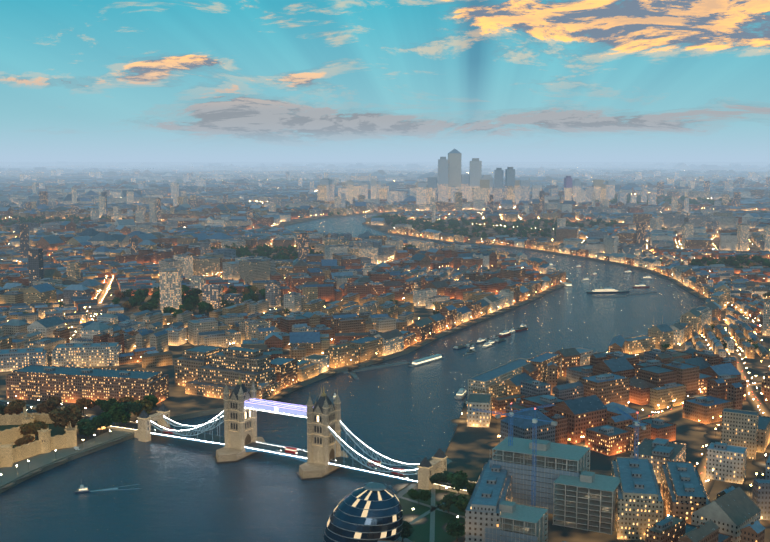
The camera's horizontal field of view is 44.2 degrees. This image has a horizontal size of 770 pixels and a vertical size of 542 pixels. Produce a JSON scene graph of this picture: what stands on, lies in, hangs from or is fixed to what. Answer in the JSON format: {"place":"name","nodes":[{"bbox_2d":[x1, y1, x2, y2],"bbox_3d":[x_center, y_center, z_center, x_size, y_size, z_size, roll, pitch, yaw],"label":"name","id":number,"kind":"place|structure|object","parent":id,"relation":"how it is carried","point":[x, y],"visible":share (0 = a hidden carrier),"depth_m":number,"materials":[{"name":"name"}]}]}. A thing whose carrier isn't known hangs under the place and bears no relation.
{"place":"outdoors","nodes":[
{"label":"outdoors","id":0,"kind":"place"},
{"bbox_2d":[0,211,769,541],"bbox_3d":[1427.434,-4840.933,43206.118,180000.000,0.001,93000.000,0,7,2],"label":"river water","id":1,"kind":"structure","parent":0,"point":[184,491],"depth_m":824.69,"materials":[{"name":"blue liquid"}]},
{"bbox_2d":[74,263,662,492],"bbox_3d":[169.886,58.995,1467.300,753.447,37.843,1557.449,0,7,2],"label":"boats","id":2,"kind":"object","parent":1,"relation":"on","point":[461,393],"visible":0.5,"depth_m":1246.15,"materials":[{"name":"white"}]},
{"bbox_2d":[0,162,769,541],"bbox_3d":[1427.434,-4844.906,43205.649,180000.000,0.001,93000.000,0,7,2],"label":"ground","id":3,"kind":"structure","parent":0,"point":[468,452],"depth_m":966.18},
{"bbox_2d":[0,394,475,541],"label":"trees","id":4,"kind":"object","parent":3,"relation":"on","point":[122,409],"visible":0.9,"depth_m":843.33,"materials":[{"name":"green plant"}]},
{"bbox_2d":[82,376,547,508],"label":"bridge","id":5,"kind":"structure","parent":3,"relation":"on","point":[323,455],"depth_m":773.18,"materials":[{"name":"stone"}]},
{"bbox_2d":[0,399,645,541],"bbox_3d":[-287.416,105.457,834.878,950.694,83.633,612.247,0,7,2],"label":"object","id":6,"kind":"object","parent":3,"relation":"on","point":[563,484],"visible":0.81,"depth_m":642.90,"materials":[{"name":"stone"}]},
{"bbox_2d":[0,342,709,541],"bbox_3d":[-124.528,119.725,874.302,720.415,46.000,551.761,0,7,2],"label":"buildings","id":7,"kind":"structure","parent":3,"relation":"on","point":[69,376],"depth_m":957.25,"materials":[{"name":"grey concrete"}]},
{"bbox_2d":[0,161,769,541],"bbox_3d":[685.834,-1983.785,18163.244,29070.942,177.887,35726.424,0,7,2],"label":"city buildings","id":8,"kind":"structure","parent":3,"relation":"on","point":[590,399],"depth_m":1862.15,"materials":[{"name":"grey concrete"}]},
{"bbox_2d":[0,165,769,353],"bbox_3d":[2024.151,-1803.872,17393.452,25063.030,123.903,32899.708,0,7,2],"label":"city trees","id":9,"kind":"object","parent":3,"relation":"on","point":[189,301],"visible":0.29,"depth_m":2571.94,"materials":[{"name":"green plant"}]},
{"bbox_2d":[0,170,769,531],"bbox_3d":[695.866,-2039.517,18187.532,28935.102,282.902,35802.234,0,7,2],"label":"street lamps","id":10,"kind":"object","parent":3,"relation":"on","point":[754,400],"visible":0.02,"depth_m":953.85,"materials":[{"name":"yellow"}]},
{"bbox_2d":[0,210,769,494],"bbox_3d":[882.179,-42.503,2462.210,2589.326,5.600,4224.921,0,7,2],"label":"quay walls","id":11,"kind":"structure","parent":3,"relation":"on","point":[209,412],"depth_m":1154.99,"materials":[{"name":"brown stone"}]},
{"bbox_2d":[19,148,769,426],"bbox_3d":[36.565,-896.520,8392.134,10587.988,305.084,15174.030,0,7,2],"label":"buildings","id":12,"kind":"structure","parent":3,"relation":"on","point":[455,185],"depth_m":2136.11,"materials":[{"name":"grey concrete"}]},
{"bbox_2d":[0,0,769,161],"label":"sky","id":13,"kind":"structure","parent":0,"point":[81,80],"materials":[{"name":"blue"}]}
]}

